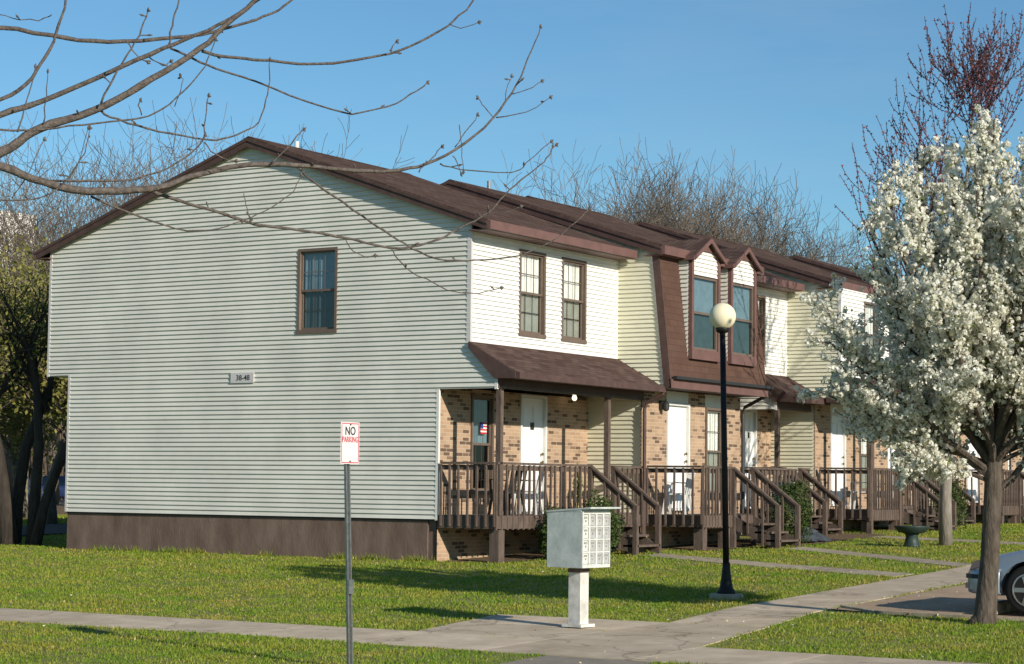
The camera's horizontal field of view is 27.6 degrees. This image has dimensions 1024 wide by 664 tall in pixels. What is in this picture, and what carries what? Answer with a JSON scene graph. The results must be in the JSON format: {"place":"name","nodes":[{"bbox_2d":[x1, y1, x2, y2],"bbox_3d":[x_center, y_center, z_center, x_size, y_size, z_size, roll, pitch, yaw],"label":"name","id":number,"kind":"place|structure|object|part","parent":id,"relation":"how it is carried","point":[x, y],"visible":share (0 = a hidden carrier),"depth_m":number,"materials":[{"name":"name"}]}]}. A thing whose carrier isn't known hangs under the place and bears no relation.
{"place":"outdoors","nodes":[
{"label":"outdoors","id":0,"kind":"place"},
{"bbox_2d":[28,477,29,497],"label":"parked van","id":1,"kind":"object","parent":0,"point":[28,486],"visible":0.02,"depth_m":147.35,"materials":[{"name":"blue paint"}]},
{"bbox_2d":[22,523,66,534],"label":"back road","id":2,"kind":"structure","parent":0,"point":[54,528],"depth_m":52.81,"materials":[{"name":"grey asphalt"}]},
{"bbox_2d":[41,475,60,497],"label":"parked van","id":3,"kind":"object","parent":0,"point":[44,478],"visible":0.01,"depth_m":139.58,"materials":[{"name":"blue paint"}]},
{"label":"windows","id":4,"kind":"part","parent":3,"relation":"part of","materials":[{"name":"blue glass"}]},
{"bbox_2d":[59,476,65,499],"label":"parked van","id":5,"kind":"object","parent":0,"point":[62,485],"visible":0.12,"depth_m":145.43,"materials":[{"name":"blue paint"}]},
{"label":"windows","id":6,"kind":"part","parent":5,"relation":"part of","materials":[{"name":"blue glass"}]},
{"bbox_2d":[0,565,981,663],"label":"sidewalk","id":7,"kind":"structure","parent":0,"point":[662,641],"depth_m":24.36,"materials":[{"name":"concrete"}]},
{"bbox_2d":[546,507,620,627],"bbox_3d":[0.847,2.785,24.802,0.650,1.415,0.620,-3,-5,38],"label":"mailbox cluster","id":8,"kind":"object","parent":7,"relation":"on","point":[578,543],"visible":1,"depth_m":24.66,"materials":[{"name":"grey metal"}]},
{"bbox_2d":[0,496,1023,663],"bbox_3d":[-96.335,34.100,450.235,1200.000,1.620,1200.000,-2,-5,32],"label":"ground","id":9,"kind":"structure","parent":0,"point":[685,614],"depth_m":28.99,"materials":[{"name":"green plant"}]},
{"bbox_2d":[0,211,34,292],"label":"bare tree","id":10,"kind":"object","parent":9,"relation":"on","point":[15,232],"depth_m":237.84,"materials":[{"name":"plant"}]},
{"bbox_2d":[26,475,27,503],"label":"utility pole","id":11,"kind":"object","parent":9,"relation":"on","point":[27,488],"depth_m":116.48,"materials":[{"name":"wood"}]},
{"bbox_2d":[7,249,55,437],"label":"leafing tree","id":12,"kind":"object","parent":9,"relation":"on","point":[23,266],"visible":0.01,"depth_m":67.74,"materials":[{"name":"green plant"}]},
{"bbox_2d":[0,231,64,462],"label":"leafing tree","id":13,"kind":"object","parent":9,"relation":"on","point":[8,428],"visible":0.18,"depth_m":58.88,"materials":[{"name":"green plant"}]},
{"bbox_2d":[0,235,64,518],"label":"leafing tree","id":14,"kind":"object","parent":9,"relation":"on","point":[12,456],"visible":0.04,"depth_m":62.02,"materials":[{"name":"green plant"}]},
{"bbox_2d":[0,224,65,545],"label":"leafing tree","id":15,"kind":"object","parent":9,"relation":"on","point":[11,506],"visible":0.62,"depth_m":45.52,"materials":[{"name":"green plant"}]},
{"bbox_2d":[0,395,65,498],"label":"undergrowth","id":16,"kind":"object","parent":9,"relation":"on","point":[63,472],"visible":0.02,"depth_m":165.52,"materials":[{"name":"green plant"}]},
{"bbox_2d":[0,225,79,523],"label":"leafing tree","id":17,"kind":"object","parent":9,"relation":"on","point":[60,388],"visible":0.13,"depth_m":55.75,"materials":[{"name":"green plant"}]},
{"bbox_2d":[0,180,84,295],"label":"bare tree","id":18,"kind":"object","parent":9,"relation":"on","point":[25,232],"visible":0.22,"depth_m":75.03,"materials":[{"name":"brown plant"}]},
{"bbox_2d":[0,113,141,503],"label":"bare tree","id":19,"kind":"object","parent":9,"relation":"on","point":[57,491],"visible":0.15,"depth_m":87.64,"materials":[{"name":"brown plant"}]},
{"bbox_2d":[0,135,150,507],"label":"bare tree","id":20,"kind":"object","parent":9,"relation":"on","point":[33,202],"visible":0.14,"depth_m":80.66,"materials":[{"name":"brown plant"}]},
{"bbox_2d":[0,123,152,492],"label":"bare tree","id":21,"kind":"object","parent":9,"relation":"on","point":[8,465],"visible":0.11,"depth_m":91.11,"materials":[{"name":"brown plant"}]},
{"bbox_2d":[0,129,199,295],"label":"bare tree","id":22,"kind":"object","parent":9,"relation":"on","point":[58,219],"visible":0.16,"depth_m":76.41,"materials":[{"name":"brown plant"}]},
{"bbox_2d":[0,111,223,286],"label":"bare tree","id":23,"kind":"object","parent":9,"relation":"on","point":[117,174],"visible":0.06,"depth_m":92.72,"materials":[{"name":"brown plant"}]},
{"bbox_2d":[17,124,244,236],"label":"bare tree","id":24,"kind":"object","parent":9,"relation":"on","point":[118,173],"depth_m":103.53,"materials":[{"name":"brown plant"}]},
{"bbox_2d":[17,97,265,273],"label":"bare tree","id":25,"kind":"object","parent":9,"relation":"on","point":[169,160],"visible":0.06,"depth_m":78.29,"materials":[{"name":"brown plant"}]},
{"bbox_2d":[42,105,243,268],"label":"bare tree","id":26,"kind":"object","parent":9,"relation":"on","point":[147,177],"visible":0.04,"depth_m":81.01,"materials":[{"name":"brown plant"}]},
{"bbox_2d":[84,116,263,218],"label":"bare tree","id":27,"kind":"object","parent":9,"relation":"on","point":[187,154],"visible":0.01,"depth_m":96.86,"materials":[{"name":"brown plant"}]},
{"bbox_2d":[89,544,434,561],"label":"weeds","id":28,"kind":"object","parent":9,"relation":"on","point":[190,551],"visible":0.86,"depth_m":40.35,"materials":[{"name":"green plant"}]},
{"bbox_2d":[0,0,591,293],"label":"overhanging tree","id":29,"kind":"object","parent":9,"relation":"on","point":[20,140],"visible":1,"depth_m":11.45,"materials":[{"name":"brown plant"}]},
{"bbox_2d":[33,136,665,562],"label":"townhouse","id":30,"kind":"structure","parent":9,"relation":"on","point":[159,334],"depth_m":40.66,"materials":[{"name":"grey plastic"}]},
{"bbox_2d":[230,372,254,382],"bbox_3d":[-5.291,0.899,40.971,0.580,0.200,0.028,-2,-5,32],"label":"number plaque","id":31,"kind":"object","parent":30,"relation":"attached to","point":[242,377],"visible":1,"depth_m":40.95,"materials":[{"name":"metal"}]},
{"bbox_2d":[296,247,338,333],"bbox_3d":[-3.625,-0.789,40.345,1.250,1.930,0.495,-2,-5,32],"label":"window","id":32,"kind":"structure","parent":30,"relation":"in","point":[317,282],"depth_m":40.28,"materials":[{"name":"brown glass"}]},
{"bbox_2d":[469,388,494,494],"bbox_3d":[-0.751,2.143,39.828,0.495,2.170,1.080,-2,-5,32],"label":"window","id":33,"kind":"structure","parent":30,"relation":"in","point":[482,406],"depth_m":39.95,"materials":[{"name":"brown glass"}]},
{"bbox_2d":[488,470,526,514],"bbox_3d":[-0.073,2.972,38.981,0.545,0.894,0.575,4,-5,-38],"label":"chair","id":34,"kind":"object","parent":30,"relation":"on","point":[504,496],"visible":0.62,"depth_m":38.88,"materials":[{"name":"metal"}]},
{"bbox_2d":[514,471,543,514],"bbox_3d":[0.313,3.043,39.880,0.575,0.894,0.545,0,-4,12],"label":"chair","id":35,"kind":"object","parent":30,"relation":"on","point":[537,487],"visible":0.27,"depth_m":39.69,"materials":[{"name":"white plastic"}]},
{"bbox_2d":[518,249,545,338],"bbox_3d":[0.204,-0.728,40.256,0.495,1.940,1.260,-2,-5,32],"label":"window","id":36,"kind":"structure","parent":30,"relation":"in","point":[532,293],"depth_m":40.32,"materials":[{"name":"brown metal"}]},
{"bbox_2d":[522,398,543,511],"bbox_3d":[0.391,2.431,41.307,0.120,2.232,0.862,-2,-5,32],"label":"door","id":37,"kind":"structure","parent":30,"relation":"in","point":[532,408],"depth_m":41.35,"materials":[{"name":"white paint"}]},
{"bbox_2d":[561,257,586,343],"bbox_3d":[1.044,-0.619,41.596,0.495,1.940,1.250,-2,-5,32],"label":"window","id":38,"kind":"structure","parent":30,"relation":"in","point":[574,272],"depth_m":41.67,"materials":[{"name":"glass"}]},
{"bbox_2d":[572,463,583,507],"bbox_3d":[1.273,2.993,40.385,0.222,0.940,0.216,1,-4,-7],"label":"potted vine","id":39,"kind":"object","parent":30,"relation":"attached to","point":[577,489],"visible":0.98,"depth_m":40.36,"materials":[{"name":"green plant"}]},
{"bbox_2d":[340,422,359,663],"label":"road sign","id":40,"kind":"object","parent":9,"relation":"on","point":[349,448],"visible":1,"depth_m":20.44,"materials":[{"name":"metal"}]},
{"bbox_2d":[3,532,1015,663],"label":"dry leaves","id":41,"kind":"object","parent":9,"relation":"on","point":[458,588],"visible":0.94,"depth_m":30.35,"materials":[{"name":"brown plant"}]},
{"bbox_2d":[533,502,571,556],"bbox_3d":[0.922,3.748,38.817,0.928,1.170,1.183,-2,-5,32],"label":"bush","id":42,"kind":"object","parent":9,"relation":"on","point":[543,531],"visible":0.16,"depth_m":38.65,"materials":[{"name":"green plant"}]},
{"bbox_2d":[580,489,626,552],"bbox_3d":[1.687,3.664,39.722,1.018,1.337,1.006,-2,-5,32],"label":"bush","id":43,"kind":"object","parent":9,"relation":"on","point":[614,535],"visible":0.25,"depth_m":39.59,"materials":[{"name":"green plant"}]},
{"bbox_2d":[440,179,800,550],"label":"townhouse","id":44,"kind":"structure","parent":9,"relation":"on","point":[671,293],"depth_m":43.21,"materials":[{"name":"beige plastic"}]},
{"bbox_2d":[669,406,686,507],"bbox_3d":[3.452,2.621,43.803,0.120,2.132,0.892,-2,-5,32],"label":"door","id":45,"kind":"structure","parent":44,"relation":"in","point":[677,414],"depth_m":43.87,"materials":[{"name":"white paint"}]},
{"bbox_2d":[662,473,695,514],"bbox_3d":[3.427,3.300,42.870,0.575,0.894,0.545,-1,-5,22],"label":"chair","id":46,"kind":"object","parent":44,"relation":"on","point":[688,487],"visible":0.66,"depth_m":42.78,"materials":[{"name":"white plastic"}]},
{"bbox_2d":[684,403,721,495],"bbox_3d":[4.204,2.599,45.345,0.495,2.190,1.160,-2,-5,32],"label":"window","id":47,"kind":"structure","parent":44,"relation":"in","point":[712,415],"depth_m":45.39,"materials":[{"name":"white glass"}]},
{"bbox_2d":[492,133,765,246],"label":"bare tree","id":48,"kind":"object","parent":9,"relation":"on","point":[576,195],"visible":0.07,"depth_m":80.97,"materials":[{"name":"brown plant"}]},
{"bbox_2d":[550,141,743,231],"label":"bare tree","id":49,"kind":"object","parent":9,"relation":"on","point":[637,187],"visible":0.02,"depth_m":87.27,"materials":[{"name":"brown plant"}]},
{"bbox_2d":[527,138,778,253],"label":"bare tree","id":50,"kind":"object","parent":9,"relation":"on","point":[658,208],"visible":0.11,"depth_m":78.88,"materials":[{"name":"brown plant"}]},
{"bbox_2d":[447,533,885,562],"bbox_3d":[3.819,4.436,43.209,3.015,0.375,14.226,-3,-6,41],"label":"garden bed","id":51,"kind":"object","parent":9,"relation":"on","point":[713,546],"visible":0.33,"depth_m":42.80,"materials":[{"name":"brown soil"}]},
{"bbox_2d":[771,482,790,512],"bbox_3d":[6.189,4.027,47.403,0.611,1.260,0.620,-2,-5,32],"label":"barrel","id":52,"kind":"object","parent":51,"relation":"on","point":[775,493],"visible":0.06,"depth_m":47.25,"materials":[{"name":"plastic"}]},
{"bbox_2d":[769,478,814,543],"bbox_3d":[5.929,3.782,44.079,0.838,1.420,1.059,-2,-5,32],"label":"bush","id":53,"kind":"object","parent":51,"relation":"on","point":[794,489],"visible":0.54,"depth_m":43.99,"materials":[{"name":"green plant"}]},
{"bbox_2d":[801,527,836,541],"bbox_3d":[6.342,4.365,45.279,1.068,0.324,1.548,-2,-5,32],"label":"tarp","id":54,"kind":"object","parent":51,"relation":"on","point":[816,536],"visible":0.44,"depth_m":45.07,"materials":[{"name":"grey plastic"}]},
{"bbox_2d":[583,148,769,243],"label":"bare tree","id":55,"kind":"object","parent":9,"relation":"on","point":[642,193],"visible":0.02,"depth_m":90.79,"materials":[{"name":"brown plant"}]},
{"bbox_2d":[526,196,842,534],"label":"townhouse","id":56,"kind":"structure","parent":9,"relation":"on","point":[773,289],"depth_m":49.41,"materials":[{"name":"brown wood"}]},
{"bbox_2d":[745,412,754,506],"bbox_3d":[5.597,3.011,49.395,0.120,2.232,0.592,-2,-5,32],"label":"door","id":57,"kind":"structure","parent":56,"relation":"in","point":[749,416],"depth_m":49.44,"materials":[{"name":"white paint"}]},
{"bbox_2d":[757,295,765,364],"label":"window","id":58,"kind":"structure","parent":56,"relation":"in","point":[761,299],"depth_m":49.31,"materials":[{"name":"brown metal"}]},
{"bbox_2d":[709,303,742,599],"bbox_3d":[3.022,1.736,29.394,0.478,4.305,0.480,-2,-5,32],"label":"street lamp","id":59,"kind":"object","parent":9,"relation":"on","point":[722,317],"visible":0.98,"depth_m":29.35,"materials":[{"name":"metal"}]},
{"bbox_2d":[629,145,831,260],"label":"bare tree","id":60,"kind":"object","parent":9,"relation":"on","point":[717,235],"visible":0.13,"depth_m":77.55,"materials":[{"name":"brown plant"}]},
{"bbox_2d":[677,162,811,255],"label":"bare tree","id":61,"kind":"object","parent":9,"relation":"on","point":[752,223],"visible":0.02,"depth_m":90.71,"materials":[{"name":"brown plant"}]},
{"bbox_2d":[641,168,876,265],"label":"bare tree","id":62,"kind":"object","parent":9,"relation":"on","point":[822,236],"visible":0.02,"depth_m":88.86,"materials":[{"name":"brown plant"}]},
{"bbox_2d":[635,221,956,533],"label":"townhouse","id":63,"kind":"structure","parent":9,"relation":"on","point":[826,450],"depth_m":50.26,"materials":[{"name":"beige plastic"}]},
{"bbox_2d":[832,416,843,503],"bbox_3d":[7.924,3.122,50.944,0.120,2.132,0.792,-2,-5,32],"label":"door","id":64,"kind":"structure","parent":63,"relation":"in","point":[837,432],"depth_m":51.03,"materials":[{"name":"white paint"}]},
{"bbox_2d":[849,482,866,508],"bbox_3d":[8.498,3.852,50.590,0.575,0.894,0.545,-1,-5,22],"label":"chair","id":65,"kind":"object","parent":63,"relation":"on","point":[855,492],"visible":0.28,"depth_m":50.45,"materials":[{"name":"white plastic"}]},
{"bbox_2d":[859,421,873,491],"bbox_3d":[8.869,3.102,52.483,0.164,1.890,0.920,-2,-5,32],"label":"window","id":66,"kind":"structure","parent":63,"relation":"in","point":[863,447],"depth_m":52.54,"materials":[{"name":"white glass"}]},
{"bbox_2d":[863,301,878,348],"bbox_3d":[8.764,0.086,51.256,0.163,1.620,0.920,-2,-5,32],"label":"window","id":67,"kind":"structure","parent":63,"relation":"in","point":[868,310],"depth_m":51.43,"materials":[{"name":"glass"}]},
{"bbox_2d":[888,316,902,361],"bbox_3d":[9.611,0.196,52.609,0.165,1.620,0.920,-2,-5,32],"label":"window","id":68,"kind":"structure","parent":63,"relation":"in","point":[889,353],"depth_m":52.52,"materials":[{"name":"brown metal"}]},
{"bbox_2d":[753,215,857,267],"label":"bare tree","id":69,"kind":"object","parent":9,"relation":"on","point":[817,243],"visible":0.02,"depth_m":92.85,"materials":[{"name":"brown plant"}]},
{"bbox_2d":[693,233,975,524],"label":"townhouse","id":70,"kind":"structure","parent":9,"relation":"on","point":[908,496],"depth_m":56.45,"materials":[{"name":"brown brick"}]},
{"bbox_2d":[888,441,894,470],"bbox_3d":[10.341,3.572,57.023,0.061,2.232,0.792,-2,-5,32],"label":"door","id":71,"kind":"structure","parent":70,"relation":"in","point":[890,451],"depth_m":56.94,"materials":[{"name":"white paint"}]},
{"bbox_2d":[819,221,923,284],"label":"bare tree","id":72,"kind":"object","parent":9,"relation":"on","point":[861,254],"visible":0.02,"depth_m":99.09,"materials":[{"name":"brown plant"}]},
{"bbox_2d":[789,255,1023,523],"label":"townhouse","id":73,"kind":"structure","parent":9,"relation":"on","point":[1012,509],"depth_m":58.21,"materials":[{"name":"brown brick"}]},
{"bbox_2d":[968,444,976,500],"bbox_3d":[12.985,3.704,59.081,0.061,2.132,0.892,-2,-5,32],"label":"door","id":74,"kind":"structure","parent":73,"relation":"in","point":[971,448],"depth_m":59.12,"materials":[{"name":"white paint"}]},
{"bbox_2d":[793,104,1023,624],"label":"blossoming tree","id":75,"kind":"object","parent":9,"relation":"on","point":[960,331],"visible":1,"depth_m":25.00,"materials":[{"name":"white plant"}]},
{"bbox_2d":[894,525,929,546],"bbox_3d":[8.241,4.210,43.027,0.732,0.430,0.740,-2,-5,32],"label":"birdbath","id":76,"kind":"object","parent":9,"relation":"on","point":[911,533],"visible":1,"depth_m":42.87,"materials":[{"name":"green metal"}]},
{"bbox_2d":[833,584,1023,616],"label":"parking lot","id":77,"kind":"structure","parent":9,"relation":"on","point":[958,597],"depth_m":28.11,"materials":[{"name":"grey asphalt"}]},
{"bbox_2d":[965,550,1023,613],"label":"parked car","id":78,"kind":"object","parent":77,"relation":"on","point":[1011,578],"visible":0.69,"depth_m":26.12,"materials":[{"name":"silver metal"}]},
{"bbox_2d":[997,600,1014,613],"bbox_3d":[6.420,3.512,26.866,0.150,0.170,1.750,-2,-5,32],"label":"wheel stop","id":79,"kind":"object","parent":77,"relation":"on","point":[1004,606],"visible":0.22,"depth_m":26.46,"materials":[{"name":"concrete"}]},
{"bbox_2d":[834,2,1023,545],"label":"budding tree","id":80,"kind":"object","parent":9,"relation":"on","point":[980,77],"visible":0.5,"depth_m":43.77,"materials":[{"name":"brown plant"}]},
{"bbox_2d":[840,605,1023,620],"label":"kerb","id":81,"kind":"structure","parent":9,"relation":"on","point":[869,610],"depth_m":26.32,"materials":[{"name":"concrete"}]},
{"bbox_2d":[933,480,969,528],"bbox_3d":[10.745,4.220,51.426,0.895,1.403,1.163,-2,-5,32],"label":"bush","id":82,"kind":"object","parent":9,"relation":"on","point":[958,500],"visible":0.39,"depth_m":51.36,"materials":[{"name":"green plant"}]},
{"bbox_2d":[973,414,1023,519],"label":"townhouse","id":83,"kind":"structure","parent":9,"relation":"on","point":[1016,459],"depth_m":65.55,"materials":[{"name":"brown brick"}]},
{"bbox_2d":[0,0,1023,495],"label":"sky","id":84,"kind":"structure","parent":0,"point":[793,84],"materials":[{"name":"blue"}]},
{"bbox_2d":[27,501,1023,514],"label":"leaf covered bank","id":85,"kind":"structure","parent":0,"point":[60,509],"depth_m":81.63,"materials":[{"name":"plant"}]},
{"bbox_2d":[67,100,332,222],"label":"bare tree","id":86,"kind":"object","parent":85,"relation":"on","point":[175,156],"visible":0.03,"depth_m":84.91,"materials":[{"name":"brown plant"}]},
{"bbox_2d":[174,106,414,174],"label":"bare tree","id":87,"kind":"object","parent":85,"relation":"on","point":[342,144],"depth_m":102.98,"materials":[{"name":"grey plant"}]},
{"bbox_2d":[586,145,841,259],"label":"bare tree","id":88,"kind":"object","parent":85,"relation":"on","point":[634,210],"visible":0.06,"depth_m":82.55,"materials":[{"name":"brown plant"}]},
{"bbox_2d":[692,163,868,266],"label":"bare tree","id":89,"kind":"object","parent":85,"relation":"on","point":[757,212],"visible":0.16,"depth_m":84.70,"materials":[{"name":"brown plant"}]},
{"bbox_2d":[499,655,653,663],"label":"worn path","id":90,"kind":"structure","parent":0,"point":[546,659],"depth_m":20.95,"materials":[{"name":"concrete"}]},
{"bbox_2d":[640,536,1023,576],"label":"garden path","id":91,"kind":"structure","parent":0,"point":[828,569],"depth_m":38.01,"materials":[{"name":"concrete"}]}
]}

